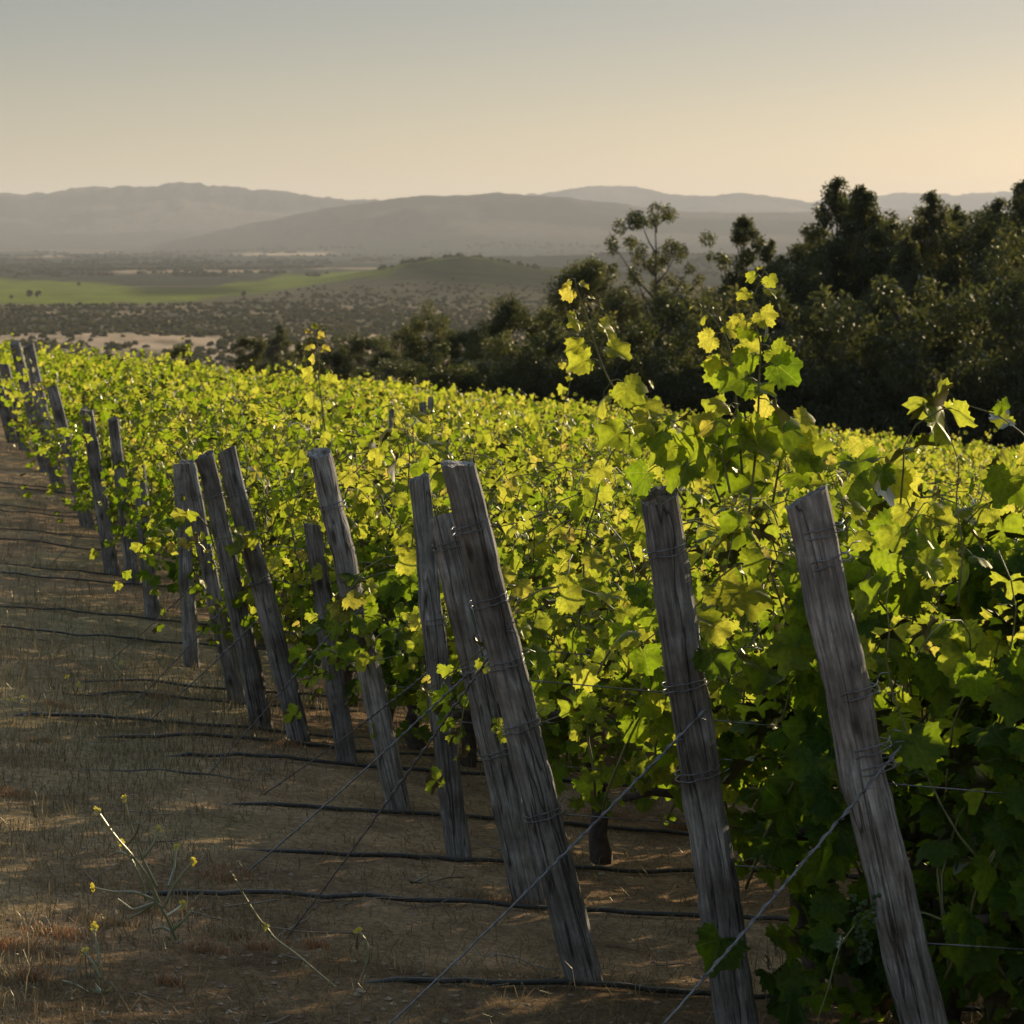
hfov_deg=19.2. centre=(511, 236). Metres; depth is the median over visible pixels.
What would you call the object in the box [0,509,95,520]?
drip hose
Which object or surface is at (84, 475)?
grapevine
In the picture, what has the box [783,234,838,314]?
conical tree
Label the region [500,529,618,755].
grapevine
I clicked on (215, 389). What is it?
grapevine
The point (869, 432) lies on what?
grapevine
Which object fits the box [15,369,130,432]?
grapevine
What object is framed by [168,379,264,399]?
grapevine
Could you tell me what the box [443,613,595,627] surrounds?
trellis wire
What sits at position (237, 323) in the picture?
valley scrub
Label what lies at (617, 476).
grapevine
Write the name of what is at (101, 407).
grapevine
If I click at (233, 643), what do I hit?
guy wire
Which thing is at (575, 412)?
grapevine
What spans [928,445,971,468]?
grapevine
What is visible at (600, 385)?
bushy tree
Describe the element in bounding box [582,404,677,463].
grapevine
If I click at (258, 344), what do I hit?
bushy tree
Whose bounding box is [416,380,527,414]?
grapevine
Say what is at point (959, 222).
conical tree
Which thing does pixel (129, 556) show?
end post
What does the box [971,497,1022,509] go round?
grapevine
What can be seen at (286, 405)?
grapevine
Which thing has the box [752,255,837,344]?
bushy tree
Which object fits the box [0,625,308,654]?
drip hose
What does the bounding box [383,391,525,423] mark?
grapevine
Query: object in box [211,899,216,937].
grass stalk
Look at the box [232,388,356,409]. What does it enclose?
grapevine
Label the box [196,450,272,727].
end post
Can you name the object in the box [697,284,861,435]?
bushy tree
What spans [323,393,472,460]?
grapevine
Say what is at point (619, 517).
grapevine
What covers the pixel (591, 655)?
trellis wire
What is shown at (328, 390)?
grapevine
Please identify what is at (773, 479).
grapevine
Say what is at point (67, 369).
grapevine
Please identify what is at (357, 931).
mustard weed
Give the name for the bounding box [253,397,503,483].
grapevine
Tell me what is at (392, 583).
grapevine
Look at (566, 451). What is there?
grapevine
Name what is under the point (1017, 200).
conical tree
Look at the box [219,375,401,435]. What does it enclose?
grapevine
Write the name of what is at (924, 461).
grapevine
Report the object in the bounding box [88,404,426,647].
grapevine
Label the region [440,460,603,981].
end post
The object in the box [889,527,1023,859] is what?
grapevine
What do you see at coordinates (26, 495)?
grapevine
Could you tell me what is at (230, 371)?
grapevine
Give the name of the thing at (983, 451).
grapevine
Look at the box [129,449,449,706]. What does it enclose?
grapevine
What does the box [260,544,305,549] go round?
trellis wire
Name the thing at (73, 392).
grapevine
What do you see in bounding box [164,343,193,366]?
bushy tree
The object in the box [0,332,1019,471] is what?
vine foliage
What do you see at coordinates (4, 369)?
end post
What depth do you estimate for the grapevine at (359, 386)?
41.21 m
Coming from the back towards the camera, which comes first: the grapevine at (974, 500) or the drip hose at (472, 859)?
the grapevine at (974, 500)
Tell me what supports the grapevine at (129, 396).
on the ground at (140, 220)
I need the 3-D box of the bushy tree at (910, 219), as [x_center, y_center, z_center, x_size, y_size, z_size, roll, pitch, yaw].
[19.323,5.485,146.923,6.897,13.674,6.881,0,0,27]
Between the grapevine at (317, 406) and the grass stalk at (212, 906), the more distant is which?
the grapevine at (317, 406)
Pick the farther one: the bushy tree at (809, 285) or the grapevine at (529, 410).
the bushy tree at (809, 285)
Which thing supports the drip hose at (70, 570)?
on the ground at (140, 220)
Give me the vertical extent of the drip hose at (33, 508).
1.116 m
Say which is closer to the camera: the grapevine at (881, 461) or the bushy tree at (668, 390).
the grapevine at (881, 461)
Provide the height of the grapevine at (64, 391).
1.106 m
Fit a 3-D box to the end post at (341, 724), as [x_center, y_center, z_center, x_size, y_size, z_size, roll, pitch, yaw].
[-0.694,1.725,11.990,0.116,1.223,0.096,-8,2,0]
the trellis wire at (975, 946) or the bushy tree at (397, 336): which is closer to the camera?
the trellis wire at (975, 946)
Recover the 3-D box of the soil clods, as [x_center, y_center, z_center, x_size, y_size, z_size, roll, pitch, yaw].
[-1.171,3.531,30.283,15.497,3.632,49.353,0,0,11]
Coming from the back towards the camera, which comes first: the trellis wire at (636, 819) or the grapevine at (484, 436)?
the grapevine at (484, 436)
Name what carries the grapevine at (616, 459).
on the ground at (140, 220)
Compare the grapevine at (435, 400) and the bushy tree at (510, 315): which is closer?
the grapevine at (435, 400)
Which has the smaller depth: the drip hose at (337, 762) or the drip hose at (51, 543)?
the drip hose at (337, 762)
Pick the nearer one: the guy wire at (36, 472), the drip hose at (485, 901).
the drip hose at (485, 901)
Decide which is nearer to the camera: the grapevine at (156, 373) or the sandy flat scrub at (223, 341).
the grapevine at (156, 373)
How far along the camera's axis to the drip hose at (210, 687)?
14.08 m
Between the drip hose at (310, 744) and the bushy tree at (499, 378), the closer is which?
the drip hose at (310, 744)
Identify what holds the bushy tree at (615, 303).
on the ground at (140, 220)
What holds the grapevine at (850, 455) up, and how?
on the ground at (140, 220)
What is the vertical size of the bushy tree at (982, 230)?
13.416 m
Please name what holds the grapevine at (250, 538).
on the ground at (140, 220)
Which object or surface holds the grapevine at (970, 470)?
on the ground at (140, 220)
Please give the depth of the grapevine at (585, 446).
20.68 m
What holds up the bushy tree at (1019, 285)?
on the ground at (140, 220)
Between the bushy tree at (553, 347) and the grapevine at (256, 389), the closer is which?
the grapevine at (256, 389)
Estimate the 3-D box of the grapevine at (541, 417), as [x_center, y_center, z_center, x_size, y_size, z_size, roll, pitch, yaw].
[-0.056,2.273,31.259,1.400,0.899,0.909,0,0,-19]
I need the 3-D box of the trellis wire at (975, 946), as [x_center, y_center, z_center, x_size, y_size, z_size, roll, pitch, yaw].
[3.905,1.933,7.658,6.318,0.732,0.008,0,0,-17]
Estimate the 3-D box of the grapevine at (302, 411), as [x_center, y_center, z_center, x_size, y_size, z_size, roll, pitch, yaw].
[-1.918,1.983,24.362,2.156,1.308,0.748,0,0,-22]
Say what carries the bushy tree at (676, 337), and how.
on the ground at (140, 220)
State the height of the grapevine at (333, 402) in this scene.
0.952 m
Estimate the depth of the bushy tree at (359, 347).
259.83 m
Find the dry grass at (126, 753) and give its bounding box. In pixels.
[0,443,1006,1023]
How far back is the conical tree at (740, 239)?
139.65 m
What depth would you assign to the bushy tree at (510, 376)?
126.28 m
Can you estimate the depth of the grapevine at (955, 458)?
29.83 m
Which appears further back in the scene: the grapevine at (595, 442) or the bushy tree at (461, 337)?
the bushy tree at (461, 337)
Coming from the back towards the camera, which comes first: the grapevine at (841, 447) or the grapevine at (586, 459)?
the grapevine at (586, 459)
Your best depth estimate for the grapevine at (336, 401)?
31.91 m
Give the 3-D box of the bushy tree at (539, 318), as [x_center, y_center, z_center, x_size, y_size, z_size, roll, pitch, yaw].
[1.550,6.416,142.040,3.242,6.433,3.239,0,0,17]
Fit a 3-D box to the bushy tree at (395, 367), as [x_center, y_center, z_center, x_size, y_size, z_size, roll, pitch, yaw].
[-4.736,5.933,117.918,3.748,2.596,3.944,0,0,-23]
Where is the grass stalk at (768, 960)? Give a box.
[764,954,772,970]
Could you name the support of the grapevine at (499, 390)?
on the ground at (140, 220)
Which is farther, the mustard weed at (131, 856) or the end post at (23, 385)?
the end post at (23, 385)
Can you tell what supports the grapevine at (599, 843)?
on the ground at (140, 220)
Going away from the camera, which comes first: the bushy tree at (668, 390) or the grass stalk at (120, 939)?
the grass stalk at (120, 939)
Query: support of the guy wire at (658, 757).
attached to the end post at (719, 904)
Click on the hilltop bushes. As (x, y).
(424, 258)
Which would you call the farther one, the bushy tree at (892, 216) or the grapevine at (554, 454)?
the bushy tree at (892, 216)
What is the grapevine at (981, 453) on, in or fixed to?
on the ground at (140, 220)
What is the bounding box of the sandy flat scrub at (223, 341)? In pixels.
[0,327,541,374]
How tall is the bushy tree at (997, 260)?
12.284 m
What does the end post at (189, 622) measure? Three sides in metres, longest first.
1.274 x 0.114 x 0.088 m
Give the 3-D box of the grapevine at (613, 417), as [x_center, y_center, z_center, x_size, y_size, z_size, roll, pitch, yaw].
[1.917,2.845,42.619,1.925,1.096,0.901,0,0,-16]
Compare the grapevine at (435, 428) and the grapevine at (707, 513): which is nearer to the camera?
the grapevine at (707, 513)
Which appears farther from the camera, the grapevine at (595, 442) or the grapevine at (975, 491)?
the grapevine at (595, 442)
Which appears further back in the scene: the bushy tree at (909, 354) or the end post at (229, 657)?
the bushy tree at (909, 354)
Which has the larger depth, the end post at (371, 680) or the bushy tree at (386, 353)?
the bushy tree at (386, 353)
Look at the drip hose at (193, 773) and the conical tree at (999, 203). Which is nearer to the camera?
the drip hose at (193, 773)
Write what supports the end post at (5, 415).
on the ground at (140, 220)
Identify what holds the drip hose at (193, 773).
on the ground at (140, 220)
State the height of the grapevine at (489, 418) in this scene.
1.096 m
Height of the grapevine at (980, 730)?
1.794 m
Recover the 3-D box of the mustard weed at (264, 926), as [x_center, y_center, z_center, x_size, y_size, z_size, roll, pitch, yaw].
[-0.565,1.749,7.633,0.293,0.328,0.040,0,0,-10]
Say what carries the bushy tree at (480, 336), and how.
on the ground at (140, 220)
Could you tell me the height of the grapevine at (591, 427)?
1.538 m
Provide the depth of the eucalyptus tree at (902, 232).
142.59 m
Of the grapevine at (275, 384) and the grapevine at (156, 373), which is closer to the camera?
the grapevine at (275, 384)
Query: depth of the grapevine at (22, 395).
33.64 m
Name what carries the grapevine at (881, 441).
on the ground at (140, 220)
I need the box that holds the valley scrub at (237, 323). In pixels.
[0,277,716,335]
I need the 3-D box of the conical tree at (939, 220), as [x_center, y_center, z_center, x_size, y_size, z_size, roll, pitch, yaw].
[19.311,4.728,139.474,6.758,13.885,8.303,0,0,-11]
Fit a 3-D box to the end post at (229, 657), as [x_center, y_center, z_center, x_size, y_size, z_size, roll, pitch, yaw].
[-1.316,1.673,13.717,0.120,1.381,0.087,-10,3,0]
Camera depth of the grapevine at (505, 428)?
27.04 m
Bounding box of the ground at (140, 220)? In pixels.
[0,182,1017,1023]
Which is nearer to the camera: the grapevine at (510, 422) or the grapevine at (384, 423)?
the grapevine at (384, 423)
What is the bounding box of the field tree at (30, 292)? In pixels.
[26,289,32,296]
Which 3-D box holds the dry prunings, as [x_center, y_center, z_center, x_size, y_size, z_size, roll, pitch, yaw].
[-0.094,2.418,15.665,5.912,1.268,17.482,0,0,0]
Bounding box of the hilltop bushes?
[377,252,540,269]
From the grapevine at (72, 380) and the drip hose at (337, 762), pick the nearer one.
the drip hose at (337, 762)
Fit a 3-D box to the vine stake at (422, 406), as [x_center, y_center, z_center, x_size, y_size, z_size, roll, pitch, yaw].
[-0.705,2.102,24.003,0.061,1.605,0.064,0,0,0]
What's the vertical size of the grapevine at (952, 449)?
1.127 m
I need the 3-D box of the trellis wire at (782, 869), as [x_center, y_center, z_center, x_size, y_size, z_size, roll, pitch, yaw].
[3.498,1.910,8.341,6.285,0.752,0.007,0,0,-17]
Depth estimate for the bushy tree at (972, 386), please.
116.67 m
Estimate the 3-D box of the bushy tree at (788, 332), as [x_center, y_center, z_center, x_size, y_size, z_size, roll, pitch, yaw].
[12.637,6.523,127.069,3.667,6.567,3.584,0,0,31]
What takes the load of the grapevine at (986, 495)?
on the ground at (140, 220)
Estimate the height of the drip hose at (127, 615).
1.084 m
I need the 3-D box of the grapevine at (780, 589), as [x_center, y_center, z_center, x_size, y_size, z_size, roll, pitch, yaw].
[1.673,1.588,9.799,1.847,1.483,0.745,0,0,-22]
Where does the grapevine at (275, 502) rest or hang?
on the ground at (140, 220)
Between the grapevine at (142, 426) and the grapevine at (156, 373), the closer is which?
the grapevine at (142, 426)
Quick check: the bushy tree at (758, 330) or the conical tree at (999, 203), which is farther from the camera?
the conical tree at (999, 203)
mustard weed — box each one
[6,695,24,707]
[61,921,113,993]
[64,674,80,695]
[90,794,196,943]
[112,660,123,673]
[230,871,334,985]
[353,927,369,982]
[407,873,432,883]
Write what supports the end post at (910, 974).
on the ground at (140, 220)
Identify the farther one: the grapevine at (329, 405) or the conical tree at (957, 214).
the conical tree at (957, 214)
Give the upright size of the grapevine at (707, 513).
1.512 m
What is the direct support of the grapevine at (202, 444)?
on the ground at (140, 220)
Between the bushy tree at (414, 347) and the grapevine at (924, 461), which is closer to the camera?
the grapevine at (924, 461)
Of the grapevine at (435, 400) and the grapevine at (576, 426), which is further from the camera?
the grapevine at (435, 400)
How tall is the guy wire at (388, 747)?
0.711 m
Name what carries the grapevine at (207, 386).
on the ground at (140, 220)
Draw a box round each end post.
[0,364,31,450]
[0,374,17,443]
[10,341,47,471]
[23,342,65,493]
[46,385,95,528]
[80,409,119,574]
[108,417,139,585]
[133,464,161,621]
[172,463,199,668]
[179,459,245,701]
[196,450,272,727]
[218,445,309,742]
[303,523,356,762]
[307,447,412,810]
[409,472,470,857]
[430,512,546,910]
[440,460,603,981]
[641,485,758,1023]
[786,484,947,1023]
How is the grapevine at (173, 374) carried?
on the ground at (140, 220)
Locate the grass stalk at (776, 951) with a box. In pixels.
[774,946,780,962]
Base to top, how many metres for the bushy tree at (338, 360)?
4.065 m
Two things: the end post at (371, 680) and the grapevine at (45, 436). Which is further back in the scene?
the grapevine at (45, 436)
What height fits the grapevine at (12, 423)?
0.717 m
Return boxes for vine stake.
[389,409,394,428]
[419,401,425,413]
[428,396,432,431]
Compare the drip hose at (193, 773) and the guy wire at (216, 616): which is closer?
the drip hose at (193, 773)
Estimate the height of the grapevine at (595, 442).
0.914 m
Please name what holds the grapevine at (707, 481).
on the ground at (140, 220)
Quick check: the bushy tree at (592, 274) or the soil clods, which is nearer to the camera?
the soil clods
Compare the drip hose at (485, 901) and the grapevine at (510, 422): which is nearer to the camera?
the drip hose at (485, 901)
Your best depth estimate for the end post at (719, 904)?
7.39 m
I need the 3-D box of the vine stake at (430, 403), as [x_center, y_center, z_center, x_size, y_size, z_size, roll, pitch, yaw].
[-0.697,2.186,25.998,0.055,1.640,0.057,0,0,0]
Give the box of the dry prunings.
[0,585,825,1023]
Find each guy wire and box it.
[10,451,61,492]
[50,501,111,564]
[109,576,201,660]
[130,585,244,706]
[147,608,270,722]
[209,590,367,773]
[249,654,486,870]
[263,673,426,794]
[286,621,515,937]
[389,709,706,1023]
[662,750,898,1023]
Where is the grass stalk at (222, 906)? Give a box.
[219,900,230,933]
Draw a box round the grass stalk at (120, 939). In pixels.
[118,934,124,947]
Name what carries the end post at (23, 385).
on the ground at (140, 220)
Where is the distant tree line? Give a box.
[0,239,792,263]
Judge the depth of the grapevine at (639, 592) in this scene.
9.44 m
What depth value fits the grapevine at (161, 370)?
40.67 m
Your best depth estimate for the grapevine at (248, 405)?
23.28 m
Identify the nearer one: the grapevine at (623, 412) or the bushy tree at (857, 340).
the grapevine at (623, 412)
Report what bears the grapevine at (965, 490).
on the ground at (140, 220)
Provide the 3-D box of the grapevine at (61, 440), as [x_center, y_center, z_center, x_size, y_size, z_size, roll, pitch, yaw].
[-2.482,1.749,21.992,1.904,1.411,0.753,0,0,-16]
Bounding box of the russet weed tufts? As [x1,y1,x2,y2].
[0,684,983,1006]
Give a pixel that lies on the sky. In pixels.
(380, 100)
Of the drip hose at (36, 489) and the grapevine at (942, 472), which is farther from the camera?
the drip hose at (36, 489)
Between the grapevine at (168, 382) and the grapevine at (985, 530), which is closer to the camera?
the grapevine at (985, 530)
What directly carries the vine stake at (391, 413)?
on the ground at (140, 220)
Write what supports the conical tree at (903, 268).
on the ground at (140, 220)
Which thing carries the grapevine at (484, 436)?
on the ground at (140, 220)
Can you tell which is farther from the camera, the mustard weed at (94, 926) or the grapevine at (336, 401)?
the grapevine at (336, 401)
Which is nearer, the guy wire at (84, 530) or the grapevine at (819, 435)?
the guy wire at (84, 530)
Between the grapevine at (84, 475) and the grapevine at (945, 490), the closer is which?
the grapevine at (945, 490)
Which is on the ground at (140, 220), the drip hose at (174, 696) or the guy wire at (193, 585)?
the drip hose at (174, 696)
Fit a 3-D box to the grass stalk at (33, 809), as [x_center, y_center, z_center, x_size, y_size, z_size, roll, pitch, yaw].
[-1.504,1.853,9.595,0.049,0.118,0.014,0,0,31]
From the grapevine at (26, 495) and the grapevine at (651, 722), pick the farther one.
the grapevine at (26, 495)
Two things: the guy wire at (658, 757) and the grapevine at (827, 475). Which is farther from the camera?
the grapevine at (827, 475)
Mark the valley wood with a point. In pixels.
(177, 268)
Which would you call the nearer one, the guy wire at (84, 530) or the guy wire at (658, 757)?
the guy wire at (658, 757)
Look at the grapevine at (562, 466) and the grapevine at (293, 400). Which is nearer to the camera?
the grapevine at (562, 466)
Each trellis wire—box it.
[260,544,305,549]
[384,685,425,689]
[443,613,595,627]
[530,680,930,715]
[546,651,898,681]
[550,765,763,781]
[561,813,743,828]
[713,719,782,726]
[735,865,862,875]
[888,783,1003,793]
[927,943,1023,949]
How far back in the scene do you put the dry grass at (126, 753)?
11.04 m
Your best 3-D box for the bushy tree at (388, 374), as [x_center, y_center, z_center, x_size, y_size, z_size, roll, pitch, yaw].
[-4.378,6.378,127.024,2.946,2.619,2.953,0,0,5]
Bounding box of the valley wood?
[0,251,722,277]
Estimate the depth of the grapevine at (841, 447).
15.97 m
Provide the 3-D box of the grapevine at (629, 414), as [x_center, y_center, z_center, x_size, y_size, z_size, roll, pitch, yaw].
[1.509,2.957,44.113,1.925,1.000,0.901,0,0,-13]
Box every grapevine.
[0,363,184,457]
[0,366,110,427]
[0,366,132,419]
[0,367,149,442]
[1,374,96,426]
[4,398,66,439]
[8,376,156,436]
[10,352,177,434]
[12,349,185,423]
[13,411,180,469]
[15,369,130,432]
[18,359,222,440]
[19,401,248,509]
[24,369,240,469]
[37,382,239,523]
[42,348,184,390]
[46,392,266,514]
[48,381,209,476]
[54,405,299,540]
[55,366,203,396]
[58,337,304,526]
[66,368,233,403]
[69,365,189,389]
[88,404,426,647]
[89,393,368,566]
[109,392,392,553]
[112,422,538,717]
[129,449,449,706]
[136,357,307,422]
[139,384,339,431]
[146,368,330,425]
[146,417,495,667]
[160,382,379,440]
[166,429,612,749]
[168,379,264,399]
[171,376,250,398]
[172,375,252,398]
[174,370,231,399]
[175,379,301,411]
[185,383,404,430]
[193,386,231,398]
[210,388,356,452]
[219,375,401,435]
[230,383,414,463]
[232,381,369,415]
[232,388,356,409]
[240,404,349,439]
[241,322,686,767]
[247,380,359,421]
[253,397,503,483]
[253,411,470,461]
[255,391,393,427]
[261,420,389,453]
[282,384,370,410]
[283,405,788,743]
[289,391,418,421]
[289,418,624,556]
[292,519,776,864]
[312,402,496,434]
[312,417,588,510]
[315,387,419,411]
[320,386,337,403]
[322,388,361,408]
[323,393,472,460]
[325,409,466,429]
[340,390,421,418]
[345,402,440,426]
[346,381,492,420]
[346,415,498,461]
[349,414,397,433]
[357,415,454,429]
[359,426,491,462]
[360,403,623,523]
[365,400,543,439]
[378,390,591,458]
[383,384,548,429]
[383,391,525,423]
[394,394,450,417]
[403,379,593,467]
[412,399,553,469]
[412,405,615,495]
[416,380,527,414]
[421,542,1022,983]
[425,412,1010,887]
[435,388,520,425]
[440,406,524,426]
[441,392,577,440]
[449,422,611,472]
[454,406,530,432]
[457,396,607,432]
[462,414,566,431]
[464,394,588,430]
[466,371,684,512]
[476,439,580,492]
[488,455,704,524]
[492,449,700,722]
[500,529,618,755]
[504,449,628,493]
[508,420,595,442]
[511,408,611,425]
[511,471,898,719]
[516,406,596,428]
[519,436,649,495]
[524,453,871,722]
[538,477,792,574]
[547,478,733,524]
[556,265,1023,1023]
[560,422,646,459]
[570,443,786,507]
[577,406,662,435]
[577,487,870,532]
[578,405,625,430]
[578,417,743,471]
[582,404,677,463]
[593,403,704,435]
[594,475,1014,720]
[608,436,853,521]
[680,464,869,535]
[681,478,797,514]
[682,460,840,520]
[697,445,1023,543]
[732,428,950,535]
[739,450,939,511]
[767,477,874,519]
[767,580,937,790]
[768,436,848,479]
[781,424,884,474]
[785,423,841,450]
[798,410,1023,1023]
[816,433,838,444]
[817,437,950,498]
[819,432,889,456]
[827,432,936,471]
[832,440,954,470]
[833,437,950,491]
[838,487,1023,530]
[851,446,981,500]
[877,428,997,473]
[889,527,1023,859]
[895,445,927,459]
[907,441,991,469]
[908,450,1021,510]
[911,430,969,480]
[918,446,956,466]
[918,450,965,481]
[920,443,1003,472]
[921,463,1023,490]
[921,468,978,498]
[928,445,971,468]
[933,464,1023,529]
[942,469,983,494]
[965,460,991,503]
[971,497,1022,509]
[977,484,1017,511]
[1015,507,1023,541]
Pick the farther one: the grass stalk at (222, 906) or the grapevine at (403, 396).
the grapevine at (403, 396)
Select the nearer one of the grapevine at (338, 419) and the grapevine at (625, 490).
the grapevine at (625, 490)
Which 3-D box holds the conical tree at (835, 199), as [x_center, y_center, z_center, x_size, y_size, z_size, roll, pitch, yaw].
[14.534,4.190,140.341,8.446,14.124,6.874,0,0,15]
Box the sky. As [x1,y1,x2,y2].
[0,0,1023,201]
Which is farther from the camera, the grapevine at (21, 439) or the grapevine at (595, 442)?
the grapevine at (21, 439)
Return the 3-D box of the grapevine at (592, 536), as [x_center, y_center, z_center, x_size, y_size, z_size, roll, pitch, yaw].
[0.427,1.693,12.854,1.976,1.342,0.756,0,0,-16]
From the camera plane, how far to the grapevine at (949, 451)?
37.50 m
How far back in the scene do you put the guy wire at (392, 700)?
10.45 m
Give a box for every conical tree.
[255,324,306,376]
[703,213,804,350]
[782,175,906,327]
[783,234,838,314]
[799,183,903,361]
[857,235,942,351]
[894,190,968,326]
[923,219,973,296]
[934,203,974,258]
[963,196,1018,285]
[982,179,1023,280]
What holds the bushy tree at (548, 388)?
on the ground at (140, 220)
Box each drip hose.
[0,482,69,490]
[0,504,95,514]
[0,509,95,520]
[0,528,137,541]
[0,538,158,554]
[0,563,196,581]
[0,571,165,586]
[0,605,207,624]
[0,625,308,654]
[1,486,90,496]
[10,712,677,766]
[77,678,460,709]
[78,690,459,723]
[79,768,725,813]
[93,732,579,771]
[124,889,789,921]
[164,752,628,786]
[222,802,688,835]
[238,849,857,879]
[360,977,1015,1012]
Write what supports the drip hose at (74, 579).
on the ground at (140, 220)
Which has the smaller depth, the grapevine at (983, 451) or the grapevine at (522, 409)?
the grapevine at (983, 451)
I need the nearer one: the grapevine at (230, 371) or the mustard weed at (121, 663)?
the mustard weed at (121, 663)
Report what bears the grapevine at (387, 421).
on the ground at (140, 220)
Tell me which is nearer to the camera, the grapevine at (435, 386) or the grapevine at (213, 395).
the grapevine at (213, 395)
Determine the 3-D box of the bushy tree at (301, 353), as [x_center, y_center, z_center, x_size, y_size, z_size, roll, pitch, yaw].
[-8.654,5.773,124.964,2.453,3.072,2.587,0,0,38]
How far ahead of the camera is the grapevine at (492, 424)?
21.51 m
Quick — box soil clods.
[0,457,1011,1023]
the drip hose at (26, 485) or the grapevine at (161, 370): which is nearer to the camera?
the drip hose at (26, 485)
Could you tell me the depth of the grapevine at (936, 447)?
41.43 m
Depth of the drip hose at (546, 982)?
7.91 m
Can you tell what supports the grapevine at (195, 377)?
on the ground at (140, 220)
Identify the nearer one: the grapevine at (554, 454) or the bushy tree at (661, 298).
the grapevine at (554, 454)
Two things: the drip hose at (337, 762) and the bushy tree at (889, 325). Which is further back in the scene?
the bushy tree at (889, 325)
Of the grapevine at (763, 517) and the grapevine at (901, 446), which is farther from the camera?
the grapevine at (901, 446)
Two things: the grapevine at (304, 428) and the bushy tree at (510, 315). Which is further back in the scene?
the bushy tree at (510, 315)
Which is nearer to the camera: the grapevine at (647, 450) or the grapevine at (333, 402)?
the grapevine at (647, 450)
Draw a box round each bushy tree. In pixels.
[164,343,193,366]
[226,335,269,376]
[270,340,330,380]
[297,324,356,380]
[342,333,390,379]
[349,357,438,390]
[362,347,408,381]
[378,358,427,385]
[389,323,425,374]
[397,340,478,395]
[401,299,457,384]
[438,357,502,395]
[441,327,482,386]
[458,330,542,401]
[459,318,514,389]
[481,293,547,387]
[484,353,556,394]
[503,321,595,407]
[523,306,564,344]
[527,298,598,342]
[536,255,639,357]
[539,328,614,398]
[542,311,656,413]
[592,287,658,357]
[599,322,660,398]
[606,297,735,417]
[624,287,703,362]
[659,325,721,398]
[666,283,811,421]
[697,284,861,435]
[700,317,785,374]
[701,289,770,362]
[751,283,899,438]
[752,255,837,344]
[778,317,848,400]
[804,274,993,442]
[818,209,924,315]
[819,308,877,365]
[850,273,1023,449]
[874,306,944,345]
[905,210,965,287]
[911,204,1023,348]
[925,267,1023,449]
[938,219,1023,363]
[945,317,1011,390]
[958,272,1023,448]
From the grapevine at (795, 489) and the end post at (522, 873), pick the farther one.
the grapevine at (795, 489)
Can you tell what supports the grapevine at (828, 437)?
on the ground at (140, 220)
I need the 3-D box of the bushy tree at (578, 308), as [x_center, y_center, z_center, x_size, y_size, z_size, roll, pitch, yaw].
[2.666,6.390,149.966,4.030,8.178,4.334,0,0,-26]
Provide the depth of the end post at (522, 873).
9.23 m
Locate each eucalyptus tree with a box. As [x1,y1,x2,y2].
[603,201,717,352]
[850,218,956,300]
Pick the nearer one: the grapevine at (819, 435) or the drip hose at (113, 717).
the drip hose at (113, 717)
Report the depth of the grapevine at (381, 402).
43.03 m
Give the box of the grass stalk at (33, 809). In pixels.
[30,803,42,838]
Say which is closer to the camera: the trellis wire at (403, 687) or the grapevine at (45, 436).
the trellis wire at (403, 687)
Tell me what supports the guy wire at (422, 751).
attached to the end post at (566, 906)
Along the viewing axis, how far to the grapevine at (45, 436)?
30.13 m
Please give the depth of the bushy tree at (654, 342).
126.93 m
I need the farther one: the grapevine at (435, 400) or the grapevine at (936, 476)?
the grapevine at (435, 400)
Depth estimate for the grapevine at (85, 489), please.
20.87 m
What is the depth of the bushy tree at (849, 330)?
116.76 m
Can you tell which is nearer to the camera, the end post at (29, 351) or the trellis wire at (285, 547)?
the trellis wire at (285, 547)
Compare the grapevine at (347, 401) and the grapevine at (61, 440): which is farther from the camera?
the grapevine at (347, 401)
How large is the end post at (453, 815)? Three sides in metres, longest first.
1.540 x 0.125 x 0.092 m
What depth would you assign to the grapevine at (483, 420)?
23.75 m
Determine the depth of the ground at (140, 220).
11.78 m
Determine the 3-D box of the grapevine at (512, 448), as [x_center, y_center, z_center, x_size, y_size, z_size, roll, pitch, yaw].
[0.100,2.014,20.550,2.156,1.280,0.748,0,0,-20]
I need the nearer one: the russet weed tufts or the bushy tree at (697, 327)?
the russet weed tufts
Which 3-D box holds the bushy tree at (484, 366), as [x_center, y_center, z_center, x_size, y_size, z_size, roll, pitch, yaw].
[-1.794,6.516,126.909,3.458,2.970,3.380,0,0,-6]
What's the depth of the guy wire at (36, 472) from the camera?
26.91 m
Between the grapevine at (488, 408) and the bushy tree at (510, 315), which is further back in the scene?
the bushy tree at (510, 315)
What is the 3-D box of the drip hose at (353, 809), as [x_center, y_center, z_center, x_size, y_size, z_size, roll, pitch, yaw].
[1.165,2.265,11.366,4.748,0.545,0.053,0,0,-17]
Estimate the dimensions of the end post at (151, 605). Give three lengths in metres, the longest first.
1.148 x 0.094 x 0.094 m
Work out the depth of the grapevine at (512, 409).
40.98 m
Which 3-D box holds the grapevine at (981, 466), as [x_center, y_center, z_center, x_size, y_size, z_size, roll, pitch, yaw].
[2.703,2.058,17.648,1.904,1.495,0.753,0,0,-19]
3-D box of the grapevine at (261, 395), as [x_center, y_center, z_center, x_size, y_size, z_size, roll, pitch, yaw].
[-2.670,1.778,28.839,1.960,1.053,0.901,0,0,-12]
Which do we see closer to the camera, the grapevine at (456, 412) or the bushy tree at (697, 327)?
the grapevine at (456, 412)
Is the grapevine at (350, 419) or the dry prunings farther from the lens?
the grapevine at (350, 419)
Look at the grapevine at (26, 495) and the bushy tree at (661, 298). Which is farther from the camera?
the bushy tree at (661, 298)

